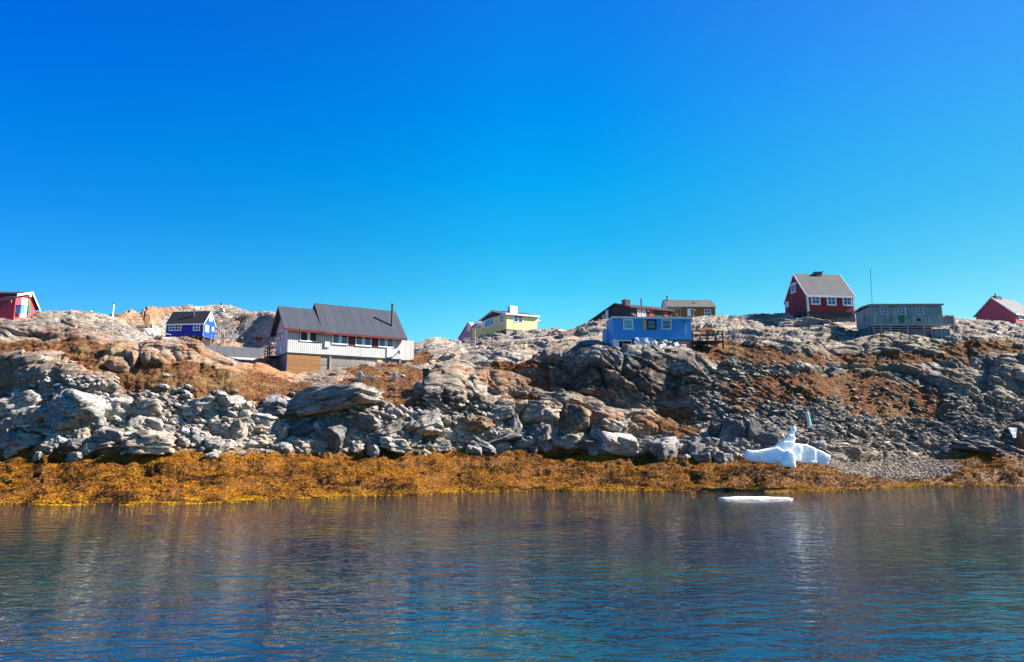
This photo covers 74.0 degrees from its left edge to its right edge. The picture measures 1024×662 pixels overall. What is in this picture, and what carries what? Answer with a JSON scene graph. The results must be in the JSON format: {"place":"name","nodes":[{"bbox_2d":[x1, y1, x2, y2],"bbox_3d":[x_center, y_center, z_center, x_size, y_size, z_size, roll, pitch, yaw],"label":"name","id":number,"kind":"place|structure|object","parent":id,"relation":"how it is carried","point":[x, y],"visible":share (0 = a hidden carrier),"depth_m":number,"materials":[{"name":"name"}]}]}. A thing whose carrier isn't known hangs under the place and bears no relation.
{"place":"outdoors","nodes":[
{"label":"outdoors","id":0,"kind":"place"},
{"bbox_2d":[0,486,1023,661],"bbox_3d":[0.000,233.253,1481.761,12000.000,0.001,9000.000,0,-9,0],"label":"sea","id":1,"kind":"structure","parent":0,"point":[909,574],"depth_m":21.25,"materials":[{"name":"blue liquid"}]},
{"bbox_2d":[718,496,792,498],"bbox_3d":[17.440,12.124,48.988,5.314,0.287,2.220,0,-9,0],"label":"ice floe","id":2,"kind":"object","parent":1,"relation":"on","point":[748,497],"visible":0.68,"depth_m":48.84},
{"bbox_2d":[0,305,1023,505],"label":"rocky hillside","id":3,"kind":"structure","parent":0,"point":[658,380],"depth_m":68.67,"materials":[{"name":"stone"}]},
{"bbox_2d":[0,418,16,435],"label":"boulder","id":4,"kind":"object","parent":3,"relation":"on","point":[5,423],"visible":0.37,"depth_m":53.90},
{"bbox_2d":[0,429,16,447],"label":"boulder","id":5,"kind":"object","parent":3,"relation":"on","point":[6,434],"visible":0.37,"depth_m":52.84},
{"bbox_2d":[0,291,40,319],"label":"red house","id":6,"kind":"structure","parent":3,"relation":"on","point":[10,301],"depth_m":70.36,"materials":[{"name":"wood"}]},
{"bbox_2d":[0,390,45,415],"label":"boulder","id":7,"kind":"object","parent":3,"relation":"on","point":[23,400],"visible":0.59,"depth_m":54.90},
{"bbox_2d":[1,433,45,456],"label":"boulder","id":8,"kind":"object","parent":3,"relation":"on","point":[17,442],"visible":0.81,"depth_m":52.10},
{"bbox_2d":[10,406,46,429],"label":"boulder","id":9,"kind":"object","parent":3,"relation":"on","point":[27,417],"visible":0.67,"depth_m":53.20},
{"bbox_2d":[27,427,64,435],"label":"boulder","id":10,"kind":"object","parent":3,"relation":"on","point":[46,431],"visible":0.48,"depth_m":52.68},
{"bbox_2d":[38,443,53,453],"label":"boulder","id":11,"kind":"object","parent":3,"relation":"on","point":[47,449],"visible":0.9,"depth_m":51.72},
{"bbox_2d":[43,431,65,444],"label":"boulder","id":12,"kind":"object","parent":3,"relation":"on","point":[51,438],"visible":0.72,"depth_m":52.31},
{"bbox_2d":[62,439,83,449],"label":"boulder","id":13,"kind":"object","parent":3,"relation":"on","point":[73,444],"visible":0.98,"depth_m":51.93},
{"bbox_2d":[41,388,106,431],"bbox_3d":[-34.519,6.471,54.499,5.304,3.464,4.243,13,-8,15],"label":"boulder","id":14,"kind":"object","parent":3,"relation":"on","point":[71,409],"visible":0.87,"depth_m":52.99,"materials":[{"name":"stone"}]},
{"bbox_2d":[65,452,85,461],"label":"boulder","id":15,"kind":"object","parent":3,"relation":"on","point":[74,456],"visible":0.83,"depth_m":51.62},
{"bbox_2d":[72,427,90,438],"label":"boulder","id":16,"kind":"object","parent":3,"relation":"on","point":[83,433],"visible":0.94,"depth_m":52.83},
{"bbox_2d":[81,442,96,456],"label":"boulder","id":17,"kind":"object","parent":3,"relation":"on","point":[86,447],"visible":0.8,"depth_m":52.10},
{"bbox_2d":[91,440,119,450],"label":"boulder","id":18,"kind":"object","parent":3,"relation":"on","point":[105,444],"visible":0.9,"depth_m":52.19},
{"bbox_2d":[97,426,124,442],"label":"boulder","id":19,"kind":"object","parent":3,"relation":"on","point":[111,433],"visible":0.96,"depth_m":52.43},
{"bbox_2d":[104,395,135,421],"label":"boulder","id":20,"kind":"object","parent":3,"relation":"on","point":[120,407],"visible":0.51,"depth_m":55.08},
{"bbox_2d":[127,415,143,430],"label":"boulder","id":21,"kind":"object","parent":3,"relation":"on","point":[138,421],"visible":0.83,"depth_m":54.23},
{"bbox_2d":[127,397,162,416],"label":"boulder","id":22,"kind":"object","parent":3,"relation":"on","point":[147,407],"visible":0.8,"depth_m":55.15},
{"bbox_2d":[137,415,163,430],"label":"boulder","id":23,"kind":"object","parent":3,"relation":"on","point":[150,421],"visible":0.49,"depth_m":54.57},
{"bbox_2d":[124,429,177,454],"bbox_3d":[-27.789,8.586,52.993,3.534,1.970,2.827,7,-3,-9],"label":"boulder","id":24,"kind":"object","parent":3,"relation":"on","point":[145,441],"visible":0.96,"depth_m":51.80,"materials":[{"name":"stone"}]},
{"bbox_2d":[136,325,170,336],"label":"shed","id":25,"kind":"structure","parent":3,"relation":"on","point":[146,330],"depth_m":91.64,"materials":[{"name":"white paint"}]},
{"bbox_2d":[171,410,183,425],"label":"boulder","id":26,"kind":"object","parent":3,"relation":"on","point":[177,417],"visible":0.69,"depth_m":55.78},
{"bbox_2d":[177,436,190,446],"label":"boulder","id":27,"kind":"object","parent":3,"relation":"on","point":[183,441],"visible":0.96,"depth_m":53.16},
{"bbox_2d":[165,308,215,344],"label":"blue gabled house","id":28,"kind":"structure","parent":3,"relation":"on","point":[198,325],"depth_m":119.30,"materials":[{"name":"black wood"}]},
{"bbox_2d":[180,396,218,415],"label":"boulder","id":29,"kind":"object","parent":3,"relation":"on","point":[208,402],"visible":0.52,"depth_m":56.21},
{"bbox_2d":[191,431,208,448],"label":"boulder","id":30,"kind":"object","parent":3,"relation":"on","point":[198,440],"visible":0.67,"depth_m":53.88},
{"bbox_2d":[203,409,218,418],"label":"boulder","id":31,"kind":"object","parent":3,"relation":"on","point":[208,413],"visible":0.91,"depth_m":56.11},
{"bbox_2d":[204,436,223,450],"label":"boulder","id":32,"kind":"object","parent":3,"relation":"on","point":[212,443],"visible":0.95,"depth_m":53.67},
{"bbox_2d":[210,322,234,345],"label":"timber scaffold","id":33,"kind":"object","parent":3,"relation":"on","point":[218,332],"visible":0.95,"depth_m":117.43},
{"bbox_2d":[215,390,245,414],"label":"boulder","id":34,"kind":"object","parent":3,"relation":"on","point":[226,401],"visible":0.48,"depth_m":56.65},
{"bbox_2d":[204,345,264,360],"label":"building","id":35,"kind":"structure","parent":3,"relation":"on","point":[246,353],"depth_m":86.37,"materials":[{"name":"paint"}]},
{"bbox_2d":[231,420,248,441],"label":"boulder","id":36,"kind":"object","parent":3,"relation":"on","point":[240,429],"visible":0.84,"depth_m":55.69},
{"bbox_2d":[244,439,262,448],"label":"boulder","id":37,"kind":"object","parent":3,"relation":"on","point":[253,444],"visible":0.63,"depth_m":55.99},
{"bbox_2d":[250,413,283,425],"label":"boulder","id":38,"kind":"object","parent":3,"relation":"on","point":[267,419],"visible":0.64,"depth_m":57.15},
{"bbox_2d":[258,434,277,443],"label":"boulder","id":39,"kind":"object","parent":3,"relation":"on","point":[272,438],"visible":0.85,"depth_m":56.68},
{"bbox_2d":[259,394,296,414],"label":"boulder","id":40,"kind":"object","parent":3,"relation":"on","point":[273,404],"visible":0.84,"depth_m":58.13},
{"bbox_2d":[275,425,287,442],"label":"boulder","id":41,"kind":"object","parent":3,"relation":"on","point":[281,434],"visible":0.77,"depth_m":57.18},
{"bbox_2d":[274,441,293,452],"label":"boulder","id":42,"kind":"object","parent":3,"relation":"on","point":[287,446],"visible":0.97,"depth_m":56.01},
{"bbox_2d":[287,417,316,437],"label":"boulder","id":43,"kind":"object","parent":3,"relation":"on","point":[304,427],"visible":0.53,"depth_m":57.77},
{"bbox_2d":[288,436,327,452],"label":"boulder","id":44,"kind":"object","parent":3,"relation":"on","point":[304,443],"visible":0.76,"depth_m":57.03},
{"bbox_2d":[309,417,346,451],"bbox_3d":[-15.580,8.856,58.688,3.687,2.179,2.950,27,-3,14],"label":"boulder","id":45,"kind":"object","parent":3,"relation":"on","point":[332,434],"visible":0.88,"depth_m":57.50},
{"bbox_2d":[287,382,383,416],"bbox_3d":[-15.516,6.040,60.680,7.762,2.534,6.209,-12,-11,10],"label":"boulder","id":46,"kind":"object","parent":3,"relation":"on","point":[313,400],"visible":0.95,"depth_m":58.01,"materials":[{"name":"stone"}]},
{"bbox_2d":[264,303,413,373],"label":"grey house","id":47,"kind":"structure","parent":3,"relation":"on","point":[318,337],"depth_m":73.95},
{"bbox_2d":[332,335,347,344],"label":"window","id":48,"kind":"structure","parent":47,"relation":"in","point":[336,339],"depth_m":73.38,"materials":[{"name":"white paint"}]},
{"bbox_2d":[355,337,371,346],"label":"window","id":49,"kind":"structure","parent":47,"relation":"in","point":[359,341],"depth_m":74.75,"materials":[{"name":"white paint"}]},
{"bbox_2d":[378,338,393,347],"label":"window","id":50,"kind":"structure","parent":47,"relation":"in","point":[387,343],"depth_m":76.10,"materials":[{"name":"white paint"}]},
{"bbox_2d":[351,443,364,452],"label":"boulder","id":51,"kind":"object","parent":3,"relation":"on","point":[357,447],"visible":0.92,"depth_m":57.78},
{"bbox_2d":[345,412,380,430],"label":"boulder","id":52,"kind":"object","parent":3,"relation":"on","point":[367,421],"visible":0.72,"depth_m":58.87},
{"bbox_2d":[366,444,380,457],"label":"boulder","id":53,"kind":"object","parent":3,"relation":"on","point":[373,450],"visible":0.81,"depth_m":57.26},
{"bbox_2d":[367,434,382,445],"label":"boulder","id":54,"kind":"object","parent":3,"relation":"on","point":[374,440],"visible":0.52,"depth_m":58.74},
{"bbox_2d":[0,371,774,456],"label":"bank rubble","id":55,"kind":"object","parent":3,"relation":"on","point":[177,401],"visible":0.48,"depth_m":57.42,"materials":[{"name":"stone"}]},
{"bbox_2d":[75,328,701,441],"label":"dry grass","id":56,"kind":"structure","parent":3,"relation":"on","point":[243,377],"depth_m":61.17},
{"bbox_2d":[372,418,404,438],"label":"boulder","id":57,"kind":"object","parent":3,"relation":"on","point":[394,429],"visible":0.73,"depth_m":58.97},
{"bbox_2d":[379,436,411,453],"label":"boulder","id":58,"kind":"object","parent":3,"relation":"on","point":[401,446],"visible":0.98,"depth_m":57.77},
{"bbox_2d":[405,437,422,446],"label":"boulder","id":59,"kind":"object","parent":3,"relation":"on","point":[412,442],"visible":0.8,"depth_m":59.07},
{"bbox_2d":[403,408,445,436],"bbox_3d":[-8.179,8.770,60.713,4.342,2.406,3.473,-19,-13,-11],"label":"boulder","id":60,"kind":"object","parent":3,"relation":"on","point":[428,424],"visible":0.84,"depth_m":59.65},
{"bbox_2d":[432,437,451,451],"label":"boulder","id":61,"kind":"object","parent":3,"relation":"on","point":[441,444],"visible":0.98,"depth_m":60.46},
{"bbox_2d":[445,429,456,441],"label":"boulder","id":62,"kind":"object","parent":3,"relation":"on","point":[451,435],"visible":0.4,"depth_m":62.10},
{"bbox_2d":[453,422,474,437],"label":"boulder","id":63,"kind":"object","parent":3,"relation":"on","point":[459,429],"visible":0.48,"depth_m":62.87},
{"bbox_2d":[458,322,473,340],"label":"pink house","id":64,"kind":"structure","parent":3,"relation":"on","point":[465,334],"depth_m":127.29,"materials":[{"name":"white paint"}]},
{"bbox_2d":[465,442,481,454],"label":"boulder","id":65,"kind":"object","parent":3,"relation":"on","point":[471,449],"visible":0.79,"depth_m":61.19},
{"bbox_2d":[465,414,495,431],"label":"boulder","id":66,"kind":"object","parent":3,"relation":"on","point":[476,422],"visible":0.98,"depth_m":62.32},
{"bbox_2d":[465,438,496,453],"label":"boulder","id":67,"kind":"object","parent":3,"relation":"on","point":[485,446],"visible":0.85,"depth_m":61.63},
{"bbox_2d":[487,405,514,420],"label":"boulder","id":68,"kind":"object","parent":3,"relation":"on","point":[502,412],"visible":0.97,"depth_m":63.95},
{"bbox_2d":[494,442,511,452],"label":"boulder","id":69,"kind":"object","parent":3,"relation":"on","point":[501,447],"visible":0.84,"depth_m":62.64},
{"bbox_2d":[469,306,540,337],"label":"yellow house","id":70,"kind":"structure","parent":3,"relation":"on","point":[510,320],"depth_m":107.89,"materials":[{"name":"wood"}]},
{"bbox_2d":[486,430,523,443],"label":"boulder","id":71,"kind":"object","parent":3,"relation":"on","point":[507,436],"visible":0.56,"depth_m":62.79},
{"bbox_2d":[495,398,514,408],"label":"boulder","id":72,"kind":"object","parent":3,"relation":"on","point":[505,402],"visible":0.72,"depth_m":64.52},
{"bbox_2d":[7,307,1010,438],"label":"slope stones","id":73,"kind":"object","parent":3,"relation":"on","point":[479,377],"visible":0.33,"depth_m":73.05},
{"bbox_2d":[0,440,1023,505],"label":"seaweed","id":74,"kind":"object","parent":3,"relation":"on","point":[455,485],"visible":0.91,"depth_m":54.95,"materials":[{"name":"plant"}]},
{"bbox_2d":[0,326,1023,437],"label":"heath","id":75,"kind":"object","parent":3,"relation":"on","point":[416,354],"visible":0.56,"depth_m":70.17,"materials":[{"name":"plant"}]},
{"bbox_2d":[506,414,523,432],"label":"boulder","id":76,"kind":"object","parent":3,"relation":"on","point":[514,424],"visible":0.64,"depth_m":64.08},
{"bbox_2d":[512,437,528,448],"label":"boulder","id":77,"kind":"object","parent":3,"relation":"on","point":[516,442],"visible":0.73,"depth_m":63.04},
{"bbox_2d":[519,400,561,423],"bbox_3d":[2.672,8.154,66.096,4.547,2.527,3.638,-14,-5,6],"label":"boulder","id":78,"kind":"object","parent":3,"relation":"on","point":[537,413],"visible":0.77,"depth_m":64.89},
{"bbox_2d":[531,422,552,444],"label":"boulder","id":79,"kind":"object","parent":3,"relation":"on","point":[541,431],"visible":0.95,"depth_m":63.22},
{"bbox_2d":[555,434,581,449],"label":"boulder","id":80,"kind":"object","parent":3,"relation":"on","point":[569,441],"visible":0.98,"depth_m":63.18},
{"bbox_2d":[553,403,590,434],"bbox_3d":[5.888,8.845,65.207,3.435,3.667,2.933,21,-6,12],"label":"boulder","id":81,"kind":"object","parent":3,"relation":"on","point":[574,419],"visible":0.88,"depth_m":64.15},
{"bbox_2d":[577,440,596,449],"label":"boulder","id":82,"kind":"object","parent":3,"relation":"on","point":[584,444],"visible":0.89,"depth_m":63.13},
{"bbox_2d":[589,409,609,428],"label":"boulder","id":83,"kind":"object","parent":3,"relation":"on","point":[596,417],"visible":0.46,"depth_m":64.91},
{"bbox_2d":[598,418,622,431],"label":"boulder","id":84,"kind":"object","parent":3,"relation":"on","point":[610,424],"visible":0.89,"depth_m":63.80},
{"bbox_2d":[597,428,638,456],"bbox_3d":[9.847,10.538,63.884,3.942,2.213,3.154,14,-7,-6],"label":"boulder","id":85,"kind":"object","parent":3,"relation":"on","point":[620,444],"visible":0.9,"depth_m":62.69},
{"bbox_2d":[617,418,633,433],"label":"boulder","id":86,"kind":"object","parent":3,"relation":"on","point":[627,427],"visible":0.63,"depth_m":64.12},
{"bbox_2d":[588,299,674,321],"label":"black house","id":87,"kind":"structure","parent":3,"relation":"on","point":[625,308],"depth_m":98.64,"materials":[{"name":"wood"}]},
{"bbox_2d":[634,337,657,345],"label":"insulation sheet","id":88,"kind":"object","parent":3,"relation":"on","point":[647,341],"visible":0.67,"depth_m":73.41,"materials":[{"name":"white plastic"}]},
{"bbox_2d":[602,316,692,348],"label":"blue flat house","id":89,"kind":"structure","parent":3,"relation":"on","point":[620,331],"depth_m":74.09,"materials":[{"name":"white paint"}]},
{"bbox_2d":[623,319,632,329],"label":"window","id":90,"kind":"structure","parent":89,"relation":"in","point":[627,323],"depth_m":73.95,"materials":[{"name":"glass"}]},
{"bbox_2d":[647,319,656,329],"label":"window","id":91,"kind":"structure","parent":89,"relation":"in","point":[651,323],"depth_m":74.10,"materials":[{"name":"black glass"}]},
{"bbox_2d":[661,319,671,329],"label":"window","id":92,"kind":"structure","parent":89,"relation":"in","point":[666,324],"depth_m":74.21,"materials":[{"name":"glass"}]},
{"bbox_2d":[648,436,682,460],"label":"boulder","id":93,"kind":"object","parent":3,"relation":"on","point":[664,448],"visible":0.85,"depth_m":62.31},
{"bbox_2d":[661,296,715,316],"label":"ochre house","id":94,"kind":"structure","parent":3,"relation":"on","point":[690,308],"depth_m":115.10,"materials":[{"name":"brown wood"}]},
{"bbox_2d":[688,442,705,453],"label":"boulder","id":95,"kind":"object","parent":3,"relation":"on","point":[694,446],"visible":0.69,"depth_m":62.35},
{"bbox_2d":[691,452,711,461],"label":"boulder","id":96,"kind":"object","parent":3,"relation":"on","point":[705,457],"visible":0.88,"depth_m":60.71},
{"bbox_2d":[691,331,723,351],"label":"timber deck","id":97,"kind":"structure","parent":3,"relation":"on","point":[700,342],"depth_m":74.52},
{"bbox_2d":[707,423,721,436],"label":"boulder","id":98,"kind":"object","parent":3,"relation":"on","point":[713,430],"visible":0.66,"depth_m":64.39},
{"bbox_2d":[713,451,733,462],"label":"boulder","id":99,"kind":"object","parent":3,"relation":"on","point":[720,457],"visible":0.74,"depth_m":60.74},
{"bbox_2d":[720,355,740,367],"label":"boulder","id":100,"kind":"object","parent":3,"relation":"on","point":[733,361],"visible":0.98,"depth_m":72.26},
{"bbox_2d":[720,417,745,441],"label":"boulder","id":101,"kind":"object","parent":3,"relation":"on","point":[731,428],"visible":0.82,"depth_m":63.83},
{"bbox_2d":[744,421,761,437],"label":"boulder","id":102,"kind":"object","parent":3,"relation":"on","point":[753,429],"visible":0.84,"depth_m":63.67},
{"bbox_2d":[758,422,780,444],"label":"boulder","id":103,"kind":"object","parent":3,"relation":"on","point":[770,433],"visible":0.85,"depth_m":63.42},
{"bbox_2d":[744,426,795,466],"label":"iceberg","id":104,"kind":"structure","parent":3,"relation":"on","point":[780,453],"depth_m":54.91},
{"bbox_2d":[561,338,1007,400],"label":"grass","id":105,"kind":"structure","parent":3,"relation":"on","point":[779,362],"depth_m":74.63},
{"bbox_2d":[791,443,830,464],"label":"iceberg","id":106,"kind":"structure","parent":3,"relation":"on","point":[804,453],"depth_m":55.42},
{"bbox_2d":[810,439,826,449],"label":"boulder","id":107,"kind":"object","parent":3,"relation":"on","point":[819,444],"visible":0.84,"depth_m":63.57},
{"bbox_2d":[783,271,855,321],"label":"red gabled house","id":108,"kind":"structure","parent":3,"relation":"on","point":[819,295],"depth_m":92.77,"materials":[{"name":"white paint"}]},
{"bbox_2d":[686,360,1023,456],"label":"scree","id":109,"kind":"structure","parent":3,"relation":"on","point":[890,445],"depth_m":69.67,"materials":[{"name":"stone"}]},
{"bbox_2d":[827,452,962,479],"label":"beach pebbles","id":110,"kind":"object","parent":3,"relation":"on","point":[946,468],"visible":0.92,"depth_m":64.33,"materials":[{"name":"gravel"}]},
{"bbox_2d":[852,304,943,334],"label":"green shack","id":111,"kind":"structure","parent":3,"relation":"on","point":[873,317],"depth_m":82.87,"materials":[{"name":"wood"}]},
{"bbox_2d":[918,433,929,444],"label":"boulder","id":112,"kind":"object","parent":3,"relation":"on","point":[922,438],"visible":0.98,"depth_m":69.01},
{"bbox_2d":[926,329,950,337],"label":"wooden crate","id":113,"kind":"object","parent":3,"relation":"on","point":[937,333],"visible":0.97,"depth_m":81.09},
{"bbox_2d":[942,315,954,333],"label":"side platform","id":114,"kind":"structure","parent":3,"relation":"on","point":[948,321],"depth_m":83.43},
{"bbox_2d":[950,438,1003,453],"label":"boulder","id":115,"kind":"object","parent":3,"relation":"on","point":[968,445],"visible":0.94,"depth_m":67.66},
{"bbox_2d":[973,293,1023,323],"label":"crimson house","id":116,"kind":"structure","parent":3,"relation":"on","point":[994,307],"depth_m":107.17,"materials":[{"name":"red paint"}]},
{"bbox_2d":[1006,422,1023,448],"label":"boulder","id":117,"kind":"object","parent":3,"relation":"on","point":[1019,438],"visible":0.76,"depth_m":69.41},
{"bbox_2d":[1013,370,1023,381],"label":"boulder","id":118,"kind":"object","parent":3,"relation":"on","point":[1019,375],"visible":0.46,"depth_m":75.74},
{"bbox_2d":[0,0,1023,342],"label":"sky","id":119,"kind":"structure","parent":0,"point":[449,164],"materials":[{"name":"blue"}]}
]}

